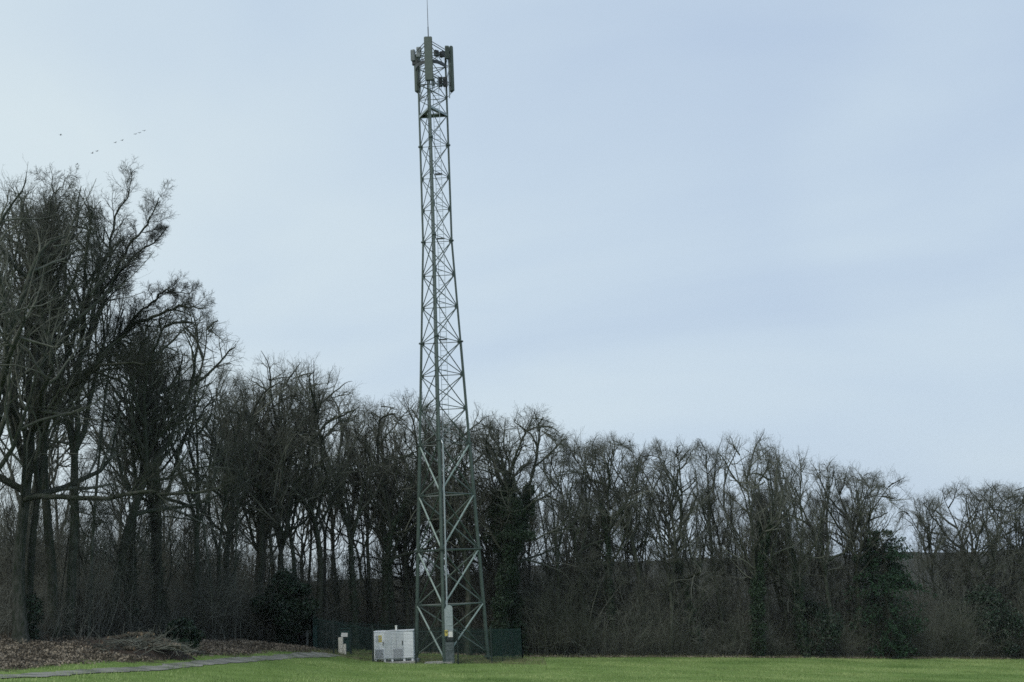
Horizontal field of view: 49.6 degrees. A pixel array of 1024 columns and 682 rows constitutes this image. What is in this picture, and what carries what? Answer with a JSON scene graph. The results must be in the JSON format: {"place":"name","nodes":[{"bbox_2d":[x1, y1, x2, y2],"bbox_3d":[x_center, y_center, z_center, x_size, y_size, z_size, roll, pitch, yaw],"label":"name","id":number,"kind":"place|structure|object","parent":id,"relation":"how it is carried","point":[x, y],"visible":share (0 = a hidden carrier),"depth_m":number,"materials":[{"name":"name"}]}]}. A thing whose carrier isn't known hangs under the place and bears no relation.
{"place":"outdoors","nodes":[
{"label":"outdoors","id":0,"kind":"place"},
{"bbox_2d":[0,652,341,677],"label":"path","id":1,"kind":"structure","parent":0,"point":[215,661],"depth_m":50.49,"materials":[{"name":"grey asphalt"}]},
{"bbox_2d":[0,552,1023,681],"bbox_3d":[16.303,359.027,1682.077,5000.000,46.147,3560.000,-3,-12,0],"label":"ground","id":2,"kind":"structure","parent":0,"point":[253,666],"depth_m":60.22,"materials":[{"name":"green plant"}]},
{"bbox_2d":[0,501,55,582],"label":"sapling","id":3,"kind":"object","parent":2,"relation":"on","point":[8,514],"visible":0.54,"depth_m":55.39,"materials":[{"name":"brown plant"}]},
{"bbox_2d":[0,356,106,518],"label":"bare tree","id":4,"kind":"object","parent":2,"relation":"on","point":[56,435],"visible":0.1,"depth_m":77.01,"materials":[{"name":"brown plant"}]},
{"bbox_2d":[0,172,119,469],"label":"bare tree","id":5,"kind":"object","parent":2,"relation":"on","point":[6,359],"visible":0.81,"depth_m":51.43,"materials":[{"name":"brown plant"}]},
{"bbox_2d":[0,192,120,639],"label":"bare tree","id":6,"kind":"object","parent":2,"relation":"on","point":[50,550],"visible":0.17,"depth_m":55.80,"materials":[{"name":"brown plant"}]},
{"bbox_2d":[0,173,126,640],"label":"bare tree","id":7,"kind":"object","parent":2,"relation":"on","point":[29,583],"visible":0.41,"depth_m":54.87,"materials":[{"name":"brown plant"}]},
{"bbox_2d":[59,500,122,635],"bbox_3d":[-22.685,12.058,59.072,3.323,7.794,3.474,-5,-12,10],"label":"sapling","id":8,"kind":"object","parent":2,"relation":"on","point":[82,549],"visible":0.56,"depth_m":59.10,"materials":[{"name":"brown plant"}]},
{"bbox_2d":[0,156,214,638],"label":"bare tree","id":9,"kind":"object","parent":2,"relation":"on","point":[134,320],"visible":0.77,"depth_m":58.40,"materials":[{"name":"brown plant"}]},
{"bbox_2d":[86,269,135,637],"bbox_3d":[-21.738,5.693,59.824,2.855,20.889,2.138,6,-15,-37],"label":"bare tree","id":10,"kind":"object","parent":2,"relation":"on","point":[88,630],"visible":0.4,"depth_m":59.80,"materials":[{"name":"brown plant"}]},
{"bbox_2d":[0,164,236,643],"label":"bare tree","id":11,"kind":"object","parent":2,"relation":"on","point":[24,446],"visible":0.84,"depth_m":52.67,"materials":[{"name":"brown plant"}]},
{"bbox_2d":[90,498,161,632],"bbox_3d":[-21.374,12.497,60.636,3.848,7.991,3.680,-9,-13,28],"label":"sapling","id":12,"kind":"object","parent":2,"relation":"on","point":[126,592],"visible":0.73,"depth_m":60.70,"materials":[{"name":"brown plant"}]},
{"bbox_2d":[84,420,172,568],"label":"bare tree","id":13,"kind":"object","parent":2,"relation":"on","point":[117,508],"visible":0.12,"depth_m":80.88,"materials":[{"name":"brown plant"}]},
{"bbox_2d":[77,636,195,660],"bbox_3d":[-18.166,14.832,53.150,5.655,1.488,3.172,-3,-12,0],"label":"earth mound","id":14,"kind":"object","parent":2,"relation":"on","point":[156,654],"visible":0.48,"depth_m":52.62,"materials":[{"name":"soil"}]},
{"bbox_2d":[82,322,207,634],"bbox_3d":[-21.618,7.846,64.042,7.323,19.235,8.295,-9,-13,30],"label":"bare tree","id":15,"kind":"object","parent":2,"relation":"on","point":[159,529],"visible":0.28,"depth_m":63.83,"materials":[{"name":"brown plant"}]},
{"bbox_2d":[65,318,230,631],"bbox_3d":[-21.581,7.991,65.381,9.245,19.620,11.514,2,-13,-22],"label":"bare tree","id":16,"kind":"object","parent":2,"relation":"on","point":[132,464],"visible":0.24,"depth_m":63.68,"materials":[{"name":"brown plant"}]},
{"bbox_2d":[89,335,210,633],"bbox_3d":[-20.807,8.668,64.557,7.079,18.298,8.912,7,-15,-39],"label":"bare tree","id":17,"kind":"object","parent":2,"relation":"on","point":[149,501],"visible":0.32,"depth_m":64.12,"materials":[{"name":"brown plant"}]},
{"bbox_2d":[82,623,218,655],"bbox_3d":[-18.086,14.487,53.145,9.068,2.023,4.726,-3,-12,0],"label":"brushwood","id":18,"kind":"object","parent":2,"relation":"on","point":[140,642],"visible":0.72,"depth_m":52.48,"materials":[{"name":"brown plant"}]},
{"bbox_2d":[134,499,186,636],"bbox_3d":[-19.922,12.918,62.559,3.100,8.208,3.064,-2,-12,-5],"label":"sapling","id":19,"kind":"object","parent":2,"relation":"on","point":[163,523],"visible":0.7,"depth_m":62.64,"materials":[{"name":"brown plant"}]},
{"bbox_2d":[0,633,329,669],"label":"leaf litter","id":20,"kind":"object","parent":2,"relation":"on","point":[73,642],"visible":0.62,"depth_m":50.91,"materials":[{"name":"brown plant"}]},
{"bbox_2d":[85,292,251,636],"bbox_3d":[-19.374,6.674,62.010,8.645,19.943,9.234,-2,-12,-3],"label":"bare tree","id":21,"kind":"object","parent":2,"relation":"on","point":[134,512],"visible":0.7,"depth_m":61.76,"materials":[{"name":"brown plant"}]},
{"bbox_2d":[162,616,205,652],"bbox_3d":[-16.665,14.922,56.285,2.146,1.844,2.128,3,-13,-26],"label":"holly bush","id":22,"kind":"object","parent":2,"relation":"on","point":[187,630],"visible":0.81,"depth_m":56.03,"materials":[{"name":"green plant"}]},
{"bbox_2d":[141,358,241,624],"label":"bare tree","id":23,"kind":"object","parent":2,"relation":"on","point":[196,536],"visible":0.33,"depth_m":66.93,"materials":[{"name":"brown plant"}]},
{"bbox_2d":[167,516,228,608],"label":"sapling","id":24,"kind":"object","parent":2,"relation":"on","point":[191,555],"visible":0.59,"depth_m":68.45,"materials":[{"name":"brown plant"}]},
{"bbox_2d":[187,362,264,639],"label":"bare tree","id":25,"kind":"object","parent":2,"relation":"on","point":[237,381],"visible":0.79,"depth_m":69.15,"materials":[{"name":"brown plant"}]},
{"bbox_2d":[213,517,252,616],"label":"sapling","id":26,"kind":"object","parent":2,"relation":"on","point":[240,527],"visible":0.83,"depth_m":70.61,"materials":[{"name":"brown plant"}]},
{"bbox_2d":[229,408,255,639],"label":"bare tree","id":27,"kind":"object","parent":2,"relation":"on","point":[246,415],"visible":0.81,"depth_m":69.61,"materials":[{"name":"brown plant"}]},
{"bbox_2d":[165,380,330,622],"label":"bare tree","id":28,"kind":"object","parent":2,"relation":"on","point":[232,504],"visible":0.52,"depth_m":73.19,"materials":[{"name":"brown plant"}]},
{"bbox_2d":[195,367,331,640],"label":"bare tree","id":29,"kind":"object","parent":2,"relation":"on","point":[261,544],"visible":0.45,"depth_m":74.66,"materials":[{"name":"brown plant"}]},
{"bbox_2d":[0,405,551,653],"bbox_3d":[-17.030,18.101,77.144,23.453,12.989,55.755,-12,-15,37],"label":"undergrowth","id":30,"kind":"object","parent":2,"relation":"on","point":[116,625],"visible":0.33,"depth_m":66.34,"materials":[{"name":"brown plant"}]},
{"bbox_2d":[234,431,324,640],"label":"bare tree","id":31,"kind":"object","parent":2,"relation":"on","point":[249,523],"visible":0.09,"depth_m":76.38,"materials":[{"name":"brown plant"}]},
{"bbox_2d":[249,568,319,644],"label":"holly bush","id":32,"kind":"object","parent":2,"relation":"on","point":[286,606],"visible":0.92,"depth_m":69.62,"materials":[{"name":"green plant"}]},
{"bbox_2d":[199,349,370,643],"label":"bare tree","id":33,"kind":"object","parent":2,"relation":"on","point":[280,503],"visible":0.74,"depth_m":73.54,"materials":[{"name":"brown plant"}]},
{"bbox_2d":[237,395,343,598],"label":"bare tree","id":34,"kind":"object","parent":2,"relation":"on","point":[290,533],"visible":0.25,"depth_m":76.56,"materials":[{"name":"brown plant"}]},
{"bbox_2d":[266,464,335,598],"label":"bare tree","id":35,"kind":"object","parent":2,"relation":"on","point":[302,549],"visible":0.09,"depth_m":91.94,"materials":[{"name":"brown plant"}]},
{"bbox_2d":[231,365,389,647],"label":"bare tree","id":36,"kind":"object","parent":2,"relation":"on","point":[317,531],"visible":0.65,"depth_m":76.47,"materials":[{"name":"brown plant"}]},
{"bbox_2d":[301,435,349,624],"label":"bare tree","id":37,"kind":"object","parent":2,"relation":"on","point":[333,546],"visible":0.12,"depth_m":87.42,"materials":[{"name":"brown plant"}]},
{"bbox_2d":[294,416,357,644],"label":"bare tree","id":38,"kind":"object","parent":2,"relation":"on","point":[326,527],"visible":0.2,"depth_m":82.64,"materials":[{"name":"brown plant"}]},
{"bbox_2d":[312,548,349,646],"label":"sapling","id":39,"kind":"object","parent":2,"relation":"on","point":[332,589],"visible":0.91,"depth_m":80.18,"materials":[{"name":"brown plant"}]},
{"bbox_2d":[290,384,403,649],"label":"bare tree","id":40,"kind":"object","parent":2,"relation":"on","point":[347,516],"visible":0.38,"depth_m":80.54,"materials":[{"name":"brown plant"}]},
{"bbox_2d":[322,421,406,639],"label":"bare tree","id":41,"kind":"object","parent":2,"relation":"on","point":[366,519],"visible":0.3,"depth_m":83.42,"materials":[{"name":"brown plant"}]},
{"bbox_2d":[348,546,393,630],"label":"sapling","id":42,"kind":"object","parent":2,"relation":"on","point":[371,587],"visible":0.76,"depth_m":82.76,"materials":[{"name":"brown plant"}]},
{"bbox_2d":[316,441,428,629],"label":"bare tree","id":43,"kind":"object","parent":2,"relation":"on","point":[392,602],"visible":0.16,"depth_m":83.96,"materials":[{"name":"brown plant"}]},
{"bbox_2d":[347,456,435,649],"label":"bare tree","id":44,"kind":"object","parent":2,"relation":"on","point":[400,545],"visible":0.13,"depth_m":86.91,"materials":[{"name":"brown plant"}]},
{"bbox_2d":[361,491,435,643],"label":"bare tree","id":45,"kind":"object","parent":2,"relation":"on","point":[412,548],"visible":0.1,"depth_m":90.38,"materials":[{"name":"brown plant"}]},
{"bbox_2d":[382,658,418,662],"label":"concrete slab","id":46,"kind":"structure","parent":2,"relation":"on","point":[402,661],"depth_m":67.31,"materials":[{"name":"grey concrete"}]},
{"bbox_2d":[373,625,414,661],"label":"equipment cabinet","id":47,"kind":"object","parent":46,"relation":"on","point":[394,647],"visible":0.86,"depth_m":67.31,"materials":[{"name":"metal"}]},
{"bbox_2d":[329,389,473,629],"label":"bare tree","id":48,"kind":"object","parent":2,"relation":"on","point":[385,594],"visible":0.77,"depth_m":81.43,"materials":[{"name":"brown plant"}]},
{"bbox_2d":[371,410,444,628],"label":"bare tree","id":49,"kind":"object","parent":2,"relation":"on","point":[407,610],"visible":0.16,"depth_m":84.79,"materials":[{"name":"brown plant"}]},
{"bbox_2d":[391,553,435,628],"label":"sapling","id":50,"kind":"object","parent":2,"relation":"on","point":[412,577],"visible":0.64,"depth_m":85.70,"materials":[{"name":"brown plant"}]},
{"bbox_2d":[313,617,522,663],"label":"fence","id":51,"kind":"object","parent":2,"relation":"on","point":[415,631],"visible":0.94,"depth_m":67.13,"materials":[{"name":"green metal"}]},
{"bbox_2d":[311,648,547,664],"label":"dry grass","id":52,"kind":"structure","parent":2,"relation":"on","point":[476,658],"depth_m":69.64,"materials":[{"name":"plant"}]},
{"bbox_2d":[379,416,489,651],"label":"bare tree","id":53,"kind":"object","parent":2,"relation":"on","point":[435,526],"visible":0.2,"depth_m":85.77,"materials":[{"name":"brown plant"}]},
{"bbox_2d":[363,401,520,655],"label":"bare tree","id":54,"kind":"object","parent":2,"relation":"on","point":[468,598],"visible":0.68,"depth_m":81.85,"materials":[{"name":"brown plant"}]},
{"bbox_2d":[426,439,474,651],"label":"bare tree","id":55,"kind":"object","parent":2,"relation":"on","point":[457,575],"visible":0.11,"depth_m":87.66,"materials":[{"name":"brown plant"}]},
{"bbox_2d":[410,4,492,663],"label":"lattice mast","id":56,"kind":"object","parent":2,"relation":"on","point":[446,609],"visible":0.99,"depth_m":72.50,"materials":[{"name":"grey metal"}]},
{"bbox_2d":[462,539,502,653],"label":"sapling","id":57,"kind":"object","parent":2,"relation":"on","point":[489,588],"visible":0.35,"depth_m":85.30,"materials":[{"name":"brown plant"}]},
{"bbox_2d":[448,474,531,601],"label":"bare tree","id":58,"kind":"object","parent":2,"relation":"on","point":[488,555],"visible":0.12,"depth_m":87.09,"materials":[{"name":"brown plant"}]},
{"bbox_2d":[449,422,553,656],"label":"bare tree","id":59,"kind":"object","parent":2,"relation":"on","point":[493,512],"visible":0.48,"depth_m":82.16,"materials":[{"name":"brown plant"}]},
{"bbox_2d":[460,403,590,656],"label":"bare tree","id":60,"kind":"object","parent":2,"relation":"on","point":[512,507],"visible":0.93,"depth_m":80.40,"materials":[{"name":"brown plant"}]},
{"bbox_2d":[530,433,584,654],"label":"bare tree","id":61,"kind":"object","parent":2,"relation":"on","point":[556,552],"visible":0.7,"depth_m":84.66,"materials":[{"name":"brown plant"}]},
{"bbox_2d":[527,429,645,654],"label":"bare tree","id":62,"kind":"object","parent":2,"relation":"on","point":[582,490],"visible":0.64,"depth_m":86.71,"materials":[{"name":"brown plant"}]},
{"bbox_2d":[576,483,611,625],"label":"bare tree","id":63,"kind":"object","parent":2,"relation":"on","point":[593,530],"visible":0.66,"depth_m":86.95,"materials":[{"name":"brown plant"}]},
{"bbox_2d":[569,538,640,626],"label":"sapling","id":64,"kind":"object","parent":2,"relation":"on","point":[619,573],"visible":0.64,"depth_m":86.31,"materials":[{"name":"brown plant"}]},
{"bbox_2d":[554,426,672,655],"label":"bare tree","id":65,"kind":"object","parent":2,"relation":"on","point":[606,528],"visible":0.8,"depth_m":86.45,"materials":[{"name":"brown plant"}]},
{"bbox_2d":[575,430,668,654],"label":"bare tree","id":66,"kind":"object","parent":2,"relation":"on","point":[632,542],"visible":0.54,"depth_m":88.31,"materials":[{"name":"brown plant"}]},
{"bbox_2d":[609,483,660,585],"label":"bare tree","id":67,"kind":"object","parent":2,"relation":"on","point":[647,512],"visible":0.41,"depth_m":88.94,"materials":[{"name":"brown plant"}]},
{"bbox_2d":[632,437,688,654],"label":"bare tree","id":68,"kind":"object","parent":2,"relation":"on","point":[657,445],"visible":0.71,"depth_m":88.30,"materials":[{"name":"brown plant"}]},
{"bbox_2d":[625,486,706,643],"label":"bare tree","id":69,"kind":"object","parent":2,"relation":"on","point":[658,515],"visible":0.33,"depth_m":90.38,"materials":[{"name":"brown plant"}]},
{"bbox_2d":[642,541,690,653],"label":"sapling","id":70,"kind":"object","parent":2,"relation":"on","point":[661,574],"visible":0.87,"depth_m":87.43,"materials":[{"name":"brown plant"}]},
{"bbox_2d":[618,438,718,655],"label":"bare tree","id":71,"kind":"object","parent":2,"relation":"on","point":[686,456],"visible":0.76,"depth_m":88.16,"materials":[{"name":"brown plant"}]},
{"bbox_2d":[343,512,1023,658],"bbox_3d":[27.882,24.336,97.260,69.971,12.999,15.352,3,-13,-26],"label":"undergrowth","id":72,"kind":"object","parent":2,"relation":"on","point":[925,639],"visible":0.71,"depth_m":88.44,"materials":[{"name":"brown plant"}]},
{"bbox_2d":[663,491,734,621],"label":"bare tree","id":73,"kind":"object","parent":2,"relation":"on","point":[726,557],"visible":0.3,"depth_m":93.98,"materials":[{"name":"brown plant"}]},
{"bbox_2d":[674,539,726,642],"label":"sapling","id":74,"kind":"object","parent":2,"relation":"on","point":[707,586],"visible":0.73,"depth_m":88.98,"materials":[{"name":"brown plant"}]},
{"bbox_2d":[684,438,734,655],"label":"bare tree","id":75,"kind":"object","parent":2,"relation":"on","point":[708,502],"visible":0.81,"depth_m":91.66,"materials":[{"name":"brown plant"}]},
{"bbox_2d":[698,573,733,638],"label":"sapling","id":76,"kind":"object","parent":2,"relation":"on","point":[725,587],"visible":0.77,"depth_m":89.81,"materials":[{"name":"brown plant"}]},
{"bbox_2d":[693,480,747,637],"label":"bare tree","id":77,"kind":"object","parent":2,"relation":"on","point":[719,543],"visible":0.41,"depth_m":94.03,"materials":[{"name":"brown plant"}]},
{"bbox_2d":[421,651,1023,658],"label":"leaf litter","id":78,"kind":"object","parent":2,"relation":"on","point":[568,656],"visible":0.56,"depth_m":86.77,"materials":[{"name":"brown plant"}]},
{"bbox_2d":[706,428,811,657],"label":"bare tree","id":79,"kind":"object","parent":2,"relation":"on","point":[759,550],"visible":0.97,"depth_m":89.57,"materials":[{"name":"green plant"}]},
{"bbox_2d":[507,653,1023,658],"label":"dry grass","id":80,"kind":"structure","parent":2,"relation":"on","point":[707,655],"depth_m":88.16,"materials":[{"name":"plant"}]},
{"bbox_2d":[732,487,806,626],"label":"bare tree","id":81,"kind":"object","parent":2,"relation":"on","point":[776,587],"visible":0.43,"depth_m":93.83,"materials":[{"name":"brown plant"}]},
{"bbox_2d":[739,443,802,655],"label":"bare tree","id":82,"kind":"object","parent":2,"relation":"on","point":[781,589],"visible":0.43,"depth_m":93.78,"materials":[{"name":"brown plant"}]},
{"bbox_2d":[746,440,827,657],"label":"bare tree","id":83,"kind":"object","parent":2,"relation":"on","point":[790,555],"visible":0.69,"depth_m":91.81,"materials":[{"name":"brown plant"}]},
{"bbox_2d":[770,520,840,606],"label":"bare tree","id":84,"kind":"object","parent":2,"relation":"on","point":[812,579],"visible":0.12,"depth_m":102.55,"materials":[{"name":"brown plant"}]},
{"bbox_2d":[777,598,845,656],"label":"holly bush","id":85,"kind":"object","parent":2,"relation":"on","point":[833,630],"visible":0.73,"depth_m":91.81,"materials":[{"name":"green plant"}]},
{"bbox_2d":[801,493,833,605],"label":"bare tree","id":86,"kind":"object","parent":2,"relation":"on","point":[822,537],"visible":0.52,"depth_m":95.96,"materials":[{"name":"brown plant"}]},
{"bbox_2d":[766,455,885,656],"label":"bare tree","id":87,"kind":"object","parent":2,"relation":"on","point":[824,564],"visible":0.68,"depth_m":95.99,"materials":[{"name":"brown plant"}]},
{"bbox_2d":[828,492,859,636],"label":"bare tree","id":88,"kind":"object","parent":2,"relation":"on","point":[841,542],"visible":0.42,"depth_m":98.51,"materials":[{"name":"brown plant"}]},
{"bbox_2d":[828,558,862,634],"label":"sapling","id":89,"kind":"object","parent":2,"relation":"on","point":[844,582],"visible":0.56,"depth_m":97.56,"materials":[{"name":"brown plant"}]},
{"bbox_2d":[799,460,914,656],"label":"bare tree","id":90,"kind":"object","parent":2,"relation":"on","point":[862,544],"visible":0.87,"depth_m":95.70,"materials":[{"name":"brown plant"}]},
{"bbox_2d":[831,467,898,654],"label":"bare tree","id":91,"kind":"object","parent":2,"relation":"on","point":[839,488],"visible":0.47,"depth_m":99.26,"materials":[{"name":"brown plant"}]},
{"bbox_2d":[843,529,936,658],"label":"bush","id":92,"kind":"object","parent":2,"relation":"on","point":[892,574],"visible":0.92,"depth_m":94.76,"materials":[{"name":"green plant"}]},
{"bbox_2d":[892,489,959,630],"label":"bare tree","id":93,"kind":"object","parent":2,"relation":"on","point":[928,524],"visible":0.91,"depth_m":105.49,"materials":[{"name":"brown plant"}]},
{"bbox_2d":[932,524,966,611],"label":"bare tree","id":94,"kind":"object","parent":2,"relation":"on","point":[953,567],"visible":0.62,"depth_m":106.34,"materials":[{"name":"brown plant"}]},
{"bbox_2d":[910,475,1023,595],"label":"bare tree","id":95,"kind":"object","parent":2,"relation":"on","point":[971,511],"visible":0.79,"depth_m":107.10,"materials":[{"name":"brown plant"}]},
{"bbox_2d":[922,515,1015,595],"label":"bare tree","id":96,"kind":"object","parent":2,"relation":"on","point":[968,567],"visible":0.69,"depth_m":105.92,"materials":[{"name":"brown plant"}]},
{"bbox_2d":[948,583,1023,657],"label":"holly bush","id":97,"kind":"object","parent":2,"relation":"on","point":[1008,619],"visible":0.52,"depth_m":102.76,"materials":[{"name":"green plant"}]},
{"bbox_2d":[954,480,1023,592],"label":"bare tree","id":98,"kind":"object","parent":2,"relation":"on","point":[997,524],"visible":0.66,"depth_m":107.91,"materials":[{"name":"brown plant"}]},
{"bbox_2d":[978,482,1023,656],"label":"bare tree","id":99,"kind":"object","parent":2,"relation":"on","point":[1018,556],"visible":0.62,"depth_m":107.61,"materials":[{"name":"brown plant"}]},
{"bbox_2d":[984,522,1023,647],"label":"bare tree","id":100,"kind":"object","parent":2,"relation":"on","point":[1013,568],"visible":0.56,"depth_m":107.72,"materials":[{"name":"brown plant"}]},
{"bbox_2d":[0,0,1023,579],"label":"sky","id":101,"kind":"structure","parent":0,"point":[801,222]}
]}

